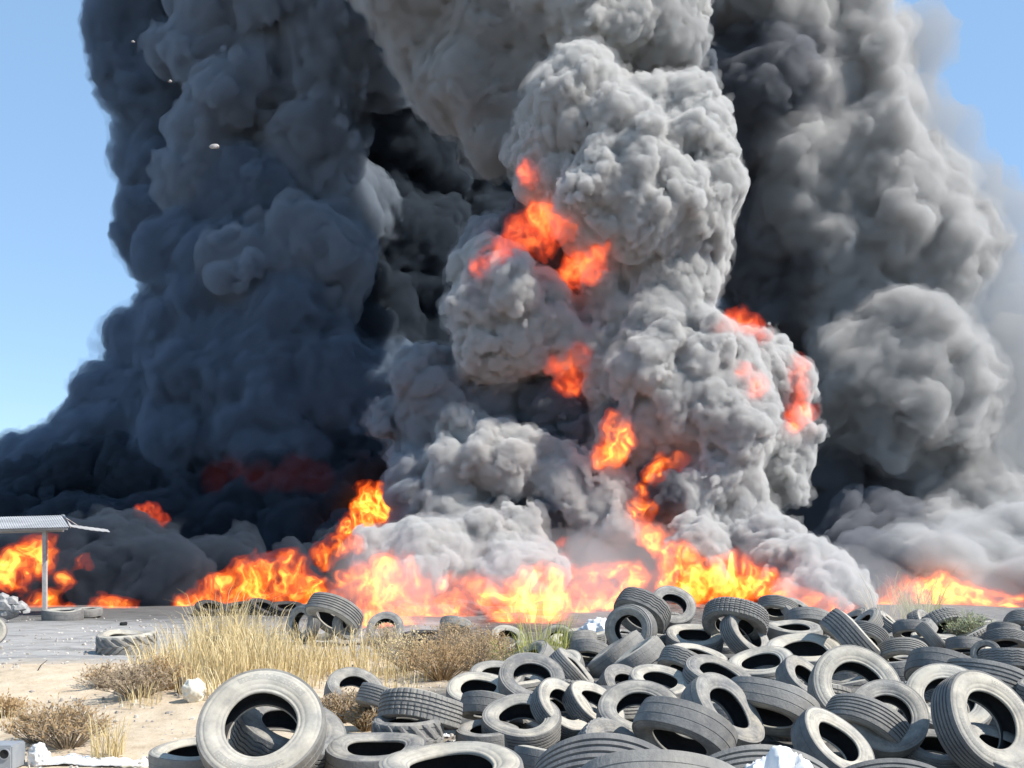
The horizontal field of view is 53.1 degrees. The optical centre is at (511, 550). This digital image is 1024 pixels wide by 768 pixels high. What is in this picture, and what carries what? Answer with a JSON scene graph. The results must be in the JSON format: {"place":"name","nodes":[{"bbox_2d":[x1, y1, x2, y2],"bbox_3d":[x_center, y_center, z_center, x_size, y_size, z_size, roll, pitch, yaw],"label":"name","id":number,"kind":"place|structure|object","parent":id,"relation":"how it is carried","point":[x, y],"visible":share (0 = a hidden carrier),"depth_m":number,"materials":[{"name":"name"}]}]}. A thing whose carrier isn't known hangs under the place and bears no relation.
{"place":"outdoors","nodes":[
{"label":"outdoors","id":0,"kind":"place"},
{"bbox_2d":[0,551,1023,767],"bbox_3d":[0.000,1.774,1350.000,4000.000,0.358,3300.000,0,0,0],"label":"ground","id":1,"kind":"structure","parent":0,"point":[130,588],"depth_m":51.07,"materials":[{"name":"sand"}]},
{"bbox_2d":[0,741,24,767],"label":"plastic container","id":2,"kind":"object","parent":1,"relation":"on","point":[12,754],"visible":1,"depth_m":8.95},
{"bbox_2d":[0,688,36,717],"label":"dry bush","id":3,"kind":"object","parent":1,"relation":"on","point":[8,704],"visible":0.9,"depth_m":11.55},
{"bbox_2d":[0,701,74,743],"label":"dry bush","id":4,"kind":"object","parent":1,"relation":"on","point":[21,717],"visible":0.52,"depth_m":9.96,"materials":[{"name":"plant"}]},
{"bbox_2d":[27,742,52,766],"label":"plastic sack","id":5,"kind":"object","parent":1,"relation":"on","point":[39,753],"visible":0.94,"depth_m":9.12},
{"bbox_2d":[0,514,109,609],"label":"canopy","id":6,"kind":"object","parent":1,"relation":"on","point":[41,523],"visible":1,"depth_m":29.20,"materials":[{"name":"grey metal"}]},
{"bbox_2d":[41,607,83,620],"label":"tyre","id":7,"kind":"object","parent":1,"relation":"on","point":[65,614],"visible":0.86,"depth_m":27.16,"materials":[{"name":"rubber"}]},
{"bbox_2d":[13,691,118,749],"bbox_3d":[-4.245,1.625,9.751,0.957,0.556,0.905,0,0,0],"label":"dry bush","id":8,"kind":"object","parent":1,"relation":"on","point":[68,722],"visible":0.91,"depth_m":9.70,"materials":[{"name":"plant"}]},
{"bbox_2d":[71,658,126,688],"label":"dry bush","id":9,"kind":"object","parent":1,"relation":"on","point":[102,666],"visible":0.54,"depth_m":12.97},
{"bbox_2d":[77,756,143,765],"bbox_3d":[-3.603,1.881,9.185,0.707,0.064,0.297,0,0,0],"label":"plastic scrap","id":10,"kind":"object","parent":1,"relation":"on","point":[113,761],"visible":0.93,"depth_m":9.10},
{"bbox_2d":[95,629,156,655],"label":"tyre","id":11,"kind":"object","parent":1,"relation":"on","point":[108,642],"visible":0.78,"depth_m":18.70,"materials":[{"name":"rubber"}]},
{"bbox_2d":[81,656,183,699],"bbox_3d":[-4.539,1.528,12.354,1.195,0.535,0.946,0,0,0],"label":"dry bush","id":12,"kind":"object","parent":1,"relation":"on","point":[139,671],"visible":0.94,"depth_m":12.27,"materials":[{"name":"plant"}]},
{"bbox_2d":[125,647,200,690],"bbox_3d":[-4.357,1.479,12.727,0.883,0.556,0.794,0,0,41],"label":"dry bush","id":13,"kind":"object","parent":1,"relation":"on","point":[166,664],"visible":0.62,"depth_m":12.70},
{"bbox_2d":[148,738,231,767],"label":"tyre","id":14,"kind":"object","parent":1,"relation":"on","point":[182,753],"visible":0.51,"depth_m":8.44,"materials":[{"name":"rubber"}]},
{"bbox_2d":[181,677,206,702],"bbox_3d":[-3.725,1.645,11.978,0.278,0.316,0.247,0,0,30],"label":"plastic sack","id":15,"kind":"object","parent":1,"relation":"on","point":[193,690],"visible":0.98,"depth_m":11.90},
{"bbox_2d":[1,584,432,758],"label":"dry grass","id":16,"kind":"structure","parent":1,"relation":"on","point":[248,654],"depth_m":14.58,"materials":[{"name":"plant"}]},
{"bbox_2d":[196,668,326,767],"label":"tyre","id":17,"kind":"object","parent":1,"relation":"on","point":[229,702],"visible":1,"depth_m":8.17,"materials":[{"name":"rubber"}]},
{"bbox_2d":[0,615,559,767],"bbox_3d":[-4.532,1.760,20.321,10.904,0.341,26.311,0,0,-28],"label":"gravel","id":18,"kind":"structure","parent":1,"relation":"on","point":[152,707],"depth_m":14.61,"materials":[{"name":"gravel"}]},
{"bbox_2d":[230,706,346,767],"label":"tyre","id":19,"kind":"object","parent":1,"relation":"on","point":[252,733],"visible":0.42,"depth_m":8.49,"materials":[{"name":"rubber"}]},
{"bbox_2d":[286,605,320,641],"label":"tyre","id":20,"kind":"object","parent":1,"relation":"on","point":[297,613],"visible":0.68,"depth_m":20.69,"materials":[{"name":"rubber"}]},
{"bbox_2d":[319,686,359,722],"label":"dry bush","id":21,"kind":"object","parent":1,"relation":"on","point":[339,704],"visible":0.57,"depth_m":11.11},
{"bbox_2d":[332,616,361,639],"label":"tyre","id":22,"kind":"object","parent":1,"relation":"on","point":[337,622],"visible":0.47,"depth_m":20.19,"materials":[{"name":"rubber"}]},
{"bbox_2d":[305,592,363,634],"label":"tyre","id":23,"kind":"object","parent":22,"relation":"on","point":[327,607],"visible":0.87,"depth_m":20.10,"materials":[{"name":"rubber"}]},
{"bbox_2d":[324,667,382,699],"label":"tyre","id":24,"kind":"object","parent":1,"relation":"on","point":[349,676],"visible":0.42,"depth_m":11.74,"materials":[{"name":"rubber"}]},
{"bbox_2d":[337,702,377,731],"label":"dry bush","id":25,"kind":"object","parent":1,"relation":"on","point":[362,717],"visible":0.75,"depth_m":10.62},
{"bbox_2d":[355,682,389,712],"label":"tyre","id":26,"kind":"object","parent":1,"relation":"on","point":[368,695],"visible":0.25,"depth_m":10.33,"materials":[{"name":"rubber"}]},
{"bbox_2d":[324,732,426,767],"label":"tyre","id":27,"kind":"object","parent":1,"relation":"on","point":[364,750],"visible":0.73,"depth_m":8.81,"materials":[{"name":"rubber"}]},
{"bbox_2d":[352,621,413,652],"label":"dry bush","id":28,"kind":"object","parent":1,"relation":"on","point":[387,632],"visible":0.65,"depth_m":18.27,"materials":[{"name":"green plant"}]},
{"bbox_2d":[366,611,403,644],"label":"tyre","id":29,"kind":"object","parent":1,"relation":"on","point":[388,616],"visible":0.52,"depth_m":20.66,"materials":[{"name":"rubber"}]},
{"bbox_2d":[371,715,443,744],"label":"tyre","id":30,"kind":"object","parent":1,"relation":"on","point":[431,731],"visible":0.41,"depth_m":9.32,"materials":[{"name":"rubber"}]},
{"bbox_2d":[377,687,462,729],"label":"tyre","id":31,"kind":"object","parent":30,"relation":"on","point":[421,704],"visible":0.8,"depth_m":9.47,"materials":[{"name":"rubber"}]},
{"bbox_2d":[375,623,441,671],"bbox_3d":[-1.521,1.451,15.436,1.120,0.752,1.011,0,0,0],"label":"dry bush","id":32,"kind":"object","parent":1,"relation":"on","point":[405,643],"visible":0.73,"depth_m":15.33,"materials":[{"name":"brown plant"}]},
{"bbox_2d":[393,599,425,615],"bbox_3d":[-3.030,1.761,30.300,0.966,0.352,0.993,15,14,16],"label":"fire","id":33,"kind":"object","parent":1,"relation":"on","point":[403,607],"visible":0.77,"depth_m":30.07,"materials":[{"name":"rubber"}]},
{"bbox_2d":[394,632,488,680],"bbox_3d":[-0.996,1.499,14.610,1.371,0.744,1.235,0,0,0],"label":"dry bush","id":34,"kind":"object","parent":1,"relation":"on","point":[442,651],"visible":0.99,"depth_m":14.53,"materials":[{"name":"plant"}]},
{"bbox_2d":[378,741,523,767],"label":"tyre","id":35,"kind":"object","parent":1,"relation":"on","point":[467,754],"visible":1,"depth_m":7.91,"materials":[{"name":"rubber"}]},
{"bbox_2d":[424,614,499,653],"bbox_3d":[-0.921,1.475,18.034,1.452,0.749,1.082,0,0,0],"label":"dry bush","id":36,"kind":"object","parent":1,"relation":"on","point":[450,627],"visible":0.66,"depth_m":17.98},
{"bbox_2d":[454,599,486,615],"bbox_3d":[-1.231,1.761,30.300,0.992,0.341,0.966,30,16,32],"label":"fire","id":37,"kind":"object","parent":1,"relation":"on","point":[464,607],"visible":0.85,"depth_m":30.05,"materials":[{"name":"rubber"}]},
{"bbox_2d":[446,672,499,701],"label":"tyre","id":38,"kind":"object","parent":1,"relation":"on","point":[458,685],"visible":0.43,"depth_m":12.07,"materials":[{"name":"rubber"}]},
{"bbox_2d":[432,624,520,670],"bbox_3d":[-0.538,1.466,15.440,1.363,0.741,1.107,0,0,0],"label":"dry bush","id":39,"kind":"object","parent":1,"relation":"on","point":[483,655],"visible":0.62,"depth_m":15.38,"materials":[{"name":"plant"}]},
{"bbox_2d":[455,719,518,748],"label":"tyre","id":40,"kind":"object","parent":1,"relation":"on","point":[469,731],"visible":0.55,"depth_m":9.54,"materials":[{"name":"rubber"}]},
{"bbox_2d":[460,690,525,725],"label":"tyre","id":41,"kind":"object","parent":1,"relation":"on","point":[476,703],"visible":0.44,"depth_m":10.36,"materials":[{"name":"rubber"}]},
{"bbox_2d":[481,693,561,750],"bbox_3d":[0.092,1.676,9.853,0.773,0.284,0.752,8,26,17],"label":"tyre","id":42,"kind":"object","parent":1,"relation":"on","point":[546,734],"visible":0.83,"depth_m":9.71,"materials":[{"name":"rubber"}]},
{"bbox_2d":[514,745,546,767],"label":"tyre","id":43,"kind":"object","parent":1,"relation":"on","point":[529,755],"visible":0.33,"depth_m":8.14,"materials":[{"name":"rubber"}]},
{"bbox_2d":[498,652,564,694],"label":"tyre","id":44,"kind":"object","parent":1,"relation":"on","point":[513,668],"visible":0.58,"depth_m":11.79,"materials":[{"name":"rubber"}]},
{"bbox_2d":[480,609,587,660],"bbox_3d":[0.413,1.353,16.061,1.704,0.947,1.404,0,0,-23],"label":"green weed","id":45,"kind":"object","parent":1,"relation":"on","point":[550,642],"visible":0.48,"depth_m":16.11,"materials":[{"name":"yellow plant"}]},
{"bbox_2d":[527,600,560,615],"bbox_3d":[0.947,1.761,30.300,0.992,0.318,0.966,-10,14,5],"label":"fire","id":46,"kind":"object","parent":1,"relation":"on","point":[548,607],"visible":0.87,"depth_m":30.08,"materials":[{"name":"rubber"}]},
{"bbox_2d":[530,677,593,739],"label":"tyre","id":47,"kind":"object","parent":1,"relation":"on","point":[543,693],"visible":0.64,"depth_m":9.91,"materials":[{"name":"rubber"}]},
{"bbox_2d":[549,648,595,682],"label":"tyre","id":48,"kind":"object","parent":1,"relation":"on","point":[572,666],"visible":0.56,"depth_m":12.58,"materials":[{"name":"rubber"}]},
{"bbox_2d":[562,680,624,722],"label":"tyre","id":49,"kind":"object","parent":1,"relation":"on","point":[575,705],"visible":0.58,"depth_m":10.11,"materials":[{"name":"rubber"}]},
{"bbox_2d":[534,732,659,767],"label":"tyre","id":50,"kind":"object","parent":1,"relation":"on","point":[579,751],"visible":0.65,"depth_m":5.69,"materials":[{"name":"rubber"}]},
{"bbox_2d":[576,717,635,736],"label":"tyre","id":51,"kind":"object","parent":1,"relation":"on","point":[599,724],"visible":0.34,"depth_m":8.62,"materials":[{"name":"rubber"}]},
{"bbox_2d":[598,664,632,685],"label":"tyre","id":52,"kind":"object","parent":1,"relation":"on","point":[612,674],"visible":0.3,"depth_m":12.89,"materials":[{"name":"rubber"}]},
{"bbox_2d":[587,630,643,677],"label":"tyre","id":53,"kind":"object","parent":1,"relation":"on","point":[604,659],"visible":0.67,"depth_m":14.27,"materials":[{"name":"rubber"}]},
{"bbox_2d":[596,680,678,731],"bbox_3d":[1.185,1.530,9.485,0.804,0.292,0.673,0,41,0],"label":"tyre","id":54,"kind":"object","parent":1,"relation":"on","point":[615,700],"visible":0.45,"depth_m":9.55,"materials":[{"name":"rubber"}]},
{"bbox_2d":[614,635,664,667],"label":"tyre","id":55,"kind":"object","parent":1,"relation":"on","point":[647,650],"visible":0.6,"depth_m":13.26,"materials":[{"name":"rubber"}]},
{"bbox_2d":[581,749,734,767],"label":"tyre","id":56,"kind":"object","parent":1,"relation":"on","point":[651,758],"visible":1,"depth_m":5.33,"materials":[{"name":"rubber"}]},
{"bbox_2d":[628,664,687,698],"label":"tyre","id":57,"kind":"object","parent":1,"relation":"on","point":[673,680],"visible":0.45,"depth_m":11.87,"materials":[{"name":"rubber"}]},
{"bbox_2d":[657,645,697,671],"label":"tyre","id":58,"kind":"object","parent":1,"relation":"on","point":[675,656],"visible":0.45,"depth_m":12.56,"materials":[{"name":"rubber"}]},
{"bbox_2d":[632,696,737,755],"bbox_3d":[1.410,1.503,8.414,0.879,0.306,0.736,0,-42,44],"label":"tyre","id":59,"kind":"object","parent":1,"relation":"on","point":[667,722],"visible":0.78,"depth_m":8.16,"materials":[{"name":"rubber"}]},
{"bbox_2d":[666,624,723,652],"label":"tyre","id":60,"kind":"object","parent":1,"relation":"on","point":[689,633],"visible":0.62,"depth_m":16.59,"materials":[{"name":"rubber"}]},
{"bbox_2d":[682,654,750,683],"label":"tyre","id":61,"kind":"object","parent":1,"relation":"on","point":[695,666],"visible":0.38,"depth_m":11.90,"materials":[{"name":"rubber"}]},
{"bbox_2d":[680,672,764,746],"bbox_3d":[1.859,1.444,9.019,0.799,0.771,0.270,7,-47,-43],"label":"tyre","id":62,"kind":"object","parent":1,"relation":"on","point":[722,692],"visible":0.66,"depth_m":9.10,"materials":[{"name":"rubber"}]},
{"bbox_2d":[719,615,768,653],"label":"tyre","id":63,"kind":"object","parent":1,"relation":"on","point":[734,639],"visible":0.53,"depth_m":15.77,"materials":[{"name":"rubber"}]},
{"bbox_2d":[702,596,768,641],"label":"tyre","id":64,"kind":"object","parent":63,"relation":"on","point":[756,615],"visible":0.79,"depth_m":15.98,"materials":[{"name":"rubber"}]},
{"bbox_2d":[728,646,792,678],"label":"tyre","id":65,"kind":"object","parent":1,"relation":"on","point":[751,661],"visible":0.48,"depth_m":12.80,"materials":[{"name":"rubber"}]},
{"bbox_2d":[710,744,827,767],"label":"tyre","id":66,"kind":"object","parent":1,"relation":"on","point":[742,756],"visible":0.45,"depth_m":5.66,"materials":[{"name":"rubber"}]},
{"bbox_2d":[731,676,819,738],"bbox_3d":[2.382,1.447,9.455,0.898,0.303,0.752,0,-36,46],"label":"tyre","id":67,"kind":"object","parent":1,"relation":"on","point":[781,707],"visible":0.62,"depth_m":9.16,"materials":[{"name":"rubber"}]},
{"bbox_2d":[745,745,812,767],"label":"plastic sack","id":68,"kind":"object","parent":1,"relation":"on","point":[779,756],"visible":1,"depth_m":5.47,"materials":[{"name":"plastic"}]},
{"bbox_2d":[775,655,813,691],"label":"tyre","id":69,"kind":"object","parent":1,"relation":"on","point":[790,669],"visible":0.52,"depth_m":11.25,"materials":[{"name":"rubber"}]},
{"bbox_2d":[765,633,839,668],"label":"tyre","id":70,"kind":"object","parent":1,"relation":"on","point":[812,648],"visible":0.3,"depth_m":14.56,"materials":[{"name":"rubber"}]},
{"bbox_2d":[791,706,874,767],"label":"tyre","id":71,"kind":"object","parent":1,"relation":"on","point":[812,727],"visible":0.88,"depth_m":8.06,"materials":[{"name":"rubber"}]},
{"bbox_2d":[807,645,900,711],"bbox_3d":[3.308,1.348,9.893,0.865,0.890,0.300,32,-30,20],"label":"tyre","id":72,"kind":"object","parent":1,"relation":"on","point":[868,665],"visible":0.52,"depth_m":9.93,"materials":[{"name":"rubber"}]},
{"bbox_2d":[819,608,889,661],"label":"tyre","id":73,"kind":"object","parent":1,"relation":"on","point":[840,627],"visible":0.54,"depth_m":13.93,"materials":[{"name":"rubber"}]},
{"bbox_2d":[825,693,909,742],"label":"tyre","id":74,"kind":"object","parent":1,"relation":"on","point":[885,721],"visible":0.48,"depth_m":8.54,"materials":[{"name":"rubber"}]},
{"bbox_2d":[855,620,889,645],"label":"tyre","id":75,"kind":"object","parent":1,"relation":"on","point":[876,634],"visible":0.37,"depth_m":16.43,"materials":[{"name":"rubber"}]},
{"bbox_2d":[845,758,935,767],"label":"tyre","id":76,"kind":"object","parent":1,"relation":"on","point":[891,763],"visible":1,"depth_m":5.75,"materials":[{"name":"rubber"}]},
{"bbox_2d":[877,637,927,661],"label":"tyre","id":77,"kind":"object","parent":1,"relation":"on","point":[891,648],"visible":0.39,"depth_m":13.75,"materials":[{"name":"rubber"}]},
{"bbox_2d":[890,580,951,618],"bbox_3d":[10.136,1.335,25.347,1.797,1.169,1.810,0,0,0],"label":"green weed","id":78,"kind":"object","parent":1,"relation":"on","point":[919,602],"visible":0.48,"depth_m":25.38,"materials":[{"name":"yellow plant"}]},
{"bbox_2d":[920,617,937,631],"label":"tyre","id":79,"kind":"object","parent":1,"relation":"on","point":[933,624],"visible":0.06,"depth_m":18.25,"materials":[{"name":"rubber"}]},
{"bbox_2d":[892,619,931,637],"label":"tyre","id":80,"kind":"object","parent":79,"relation":"on","point":[903,628],"visible":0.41,"depth_m":17.74,"materials":[{"name":"rubber"}]},
{"bbox_2d":[914,621,944,647],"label":"tyre","id":81,"kind":"object","parent":1,"relation":"on","point":[928,634],"visible":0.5,"depth_m":16.32,"materials":[{"name":"rubber"}]},
{"bbox_2d":[903,729,959,767],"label":"tyre","id":82,"kind":"object","parent":1,"relation":"on","point":[925,748],"visible":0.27,"depth_m":8.57,"materials":[{"name":"rubber"}]},
{"bbox_2d":[849,679,929,758],"bbox_3d":[3.197,1.443,8.745,0.668,0.708,0.232,27,-27,21],"label":"tyre","id":83,"kind":"object","parent":82,"relation":"on","point":[908,702],"visible":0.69,"depth_m":8.65,"materials":[{"name":"rubber"}]},
{"bbox_2d":[904,647,970,680],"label":"tyre","id":84,"kind":"object","parent":1,"relation":"on","point":[919,657],"visible":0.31,"depth_m":11.67,"materials":[{"name":"rubber"}]},
{"bbox_2d":[921,607,961,633],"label":"tyre","id":85,"kind":"object","parent":1,"relation":"on","point":[937,616],"visible":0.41,"depth_m":20.59,"materials":[{"name":"rubber"}]},
{"bbox_2d":[901,663,991,728],"bbox_3d":[4.122,1.444,9.700,0.835,0.274,0.779,-21,48,-15],"label":"tyre","id":86,"kind":"object","parent":1,"relation":"on","point":[922,681],"visible":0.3,"depth_m":9.77,"materials":[{"name":"rubber"}]},
{"bbox_2d":[939,607,998,635],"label":"leafy bush","id":87,"kind":"object","parent":1,"relation":"on","point":[963,626],"visible":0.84,"depth_m":20.31,"materials":[{"name":"green plant"}]},
{"bbox_2d":[931,670,1023,767],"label":"tyre","id":88,"kind":"object","parent":1,"relation":"on","point":[1001,703],"visible":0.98,"depth_m":8.09,"materials":[{"name":"rubber"}]},
{"bbox_2d":[946,658,1023,691],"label":"tyre","id":89,"kind":"object","parent":1,"relation":"on","point":[1011,676],"visible":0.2,"depth_m":10.17,"materials":[{"name":"rubber"}]},
{"bbox_2d":[970,722,1023,767],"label":"tyre","id":90,"kind":"object","parent":1,"relation":"on","point":[987,734],"visible":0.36,"depth_m":8.31,"materials":[{"name":"rubber"}]},
{"bbox_2d":[977,648,1023,669],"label":"tyre","id":91,"kind":"object","parent":1,"relation":"on","point":[1013,656],"visible":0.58,"depth_m":12.88,"materials":[{"name":"rubber"}]},
{"bbox_2d":[982,627,1023,647],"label":"tyre","id":92,"kind":"object","parent":1,"relation":"on","point":[1005,637],"visible":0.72,"depth_m":16.91,"materials":[{"name":"rubber"}]},
{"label":"tyre","id":93,"kind":"object","parent":1,"relation":"on","visible":0},
{"bbox_2d":[767,620,822,639],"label":"tyre","id":94,"kind":"object","parent":93,"relation":"on","point":[779,628],"visible":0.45,"depth_m":16.60,"materials":[{"name":"rubber"}]},
{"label":"tyre","id":95,"kind":"object","parent":1,"relation":"on","visible":0},
{"bbox_2d":[569,638,607,660],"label":"tyre","id":96,"kind":"object","parent":95,"relation":"on","point":[588,649],"visible":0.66,"depth_m":15.62,"materials":[{"name":"rubber"}]},
{"bbox_2d":[605,604,656,643],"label":"tyre","id":97,"kind":"object","parent":95,"relation":"on","point":[617,617],"visible":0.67,"depth_m":16.47,"materials":[{"name":"rubber"}]},
{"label":"tyre","id":98,"kind":"object","parent":1,"relation":"on","visible":0},
{"bbox_2d":[757,594,798,620],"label":"tyre","id":99,"kind":"object","parent":98,"relation":"on","point":[772,604],"visible":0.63,"depth_m":20.19,"materials":[{"name":"rubber"}]},
{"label":"tyre","id":100,"kind":"object","parent":1,"relation":"on","visible":0},
{"bbox_2d":[945,636,985,655],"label":"tyre","id":101,"kind":"object","parent":100,"relation":"on","point":[963,644],"visible":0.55,"depth_m":15.79,"materials":[{"name":"rubber"}]},
{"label":"tyre","id":102,"kind":"object","parent":1,"relation":"on","visible":0},
{"bbox_2d":[639,632,665,645],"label":"tyre","id":103,"kind":"object","parent":102,"relation":"on","point":[662,637],"visible":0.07,"depth_m":16.85,"materials":[{"name":"rubber"}]},
{"bbox_2d":[613,587,670,633],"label":"tyre","id":104,"kind":"object","parent":103,"relation":"on","point":[657,607],"visible":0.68,"depth_m":16.99,"materials":[{"name":"rubber"}]},
{"bbox_2d":[0,0,1023,550],"label":"sky","id":105,"kind":"structure","parent":0,"point":[439,275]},
{"bbox_2d":[851,561,956,619],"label":"tall grass","id":106,"kind":"structure","parent":0,"point":[896,607],"depth_m":26.20,"materials":[{"name":"plant"}]},
{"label":"tyre","id":107,"kind":"object","parent":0,"visible":0},
{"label":"tyre","id":108,"kind":"object","parent":107,"relation":"on","visible":0},
{"bbox_2d":[784,606,828,634],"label":"tyre","id":109,"kind":"object","parent":108,"relation":"on","point":[814,614],"visible":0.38,"depth_m":18.24,"materials":[{"name":"rubber"}]},
{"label":"tyre","id":110,"kind":"object","parent":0,"visible":0},
{"bbox_2d":[654,585,695,629],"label":"tyre","id":111,"kind":"object","parent":110,"relation":"on","point":[683,599],"visible":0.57,"depth_m":18.68,"materials":[{"name":"rubber"}]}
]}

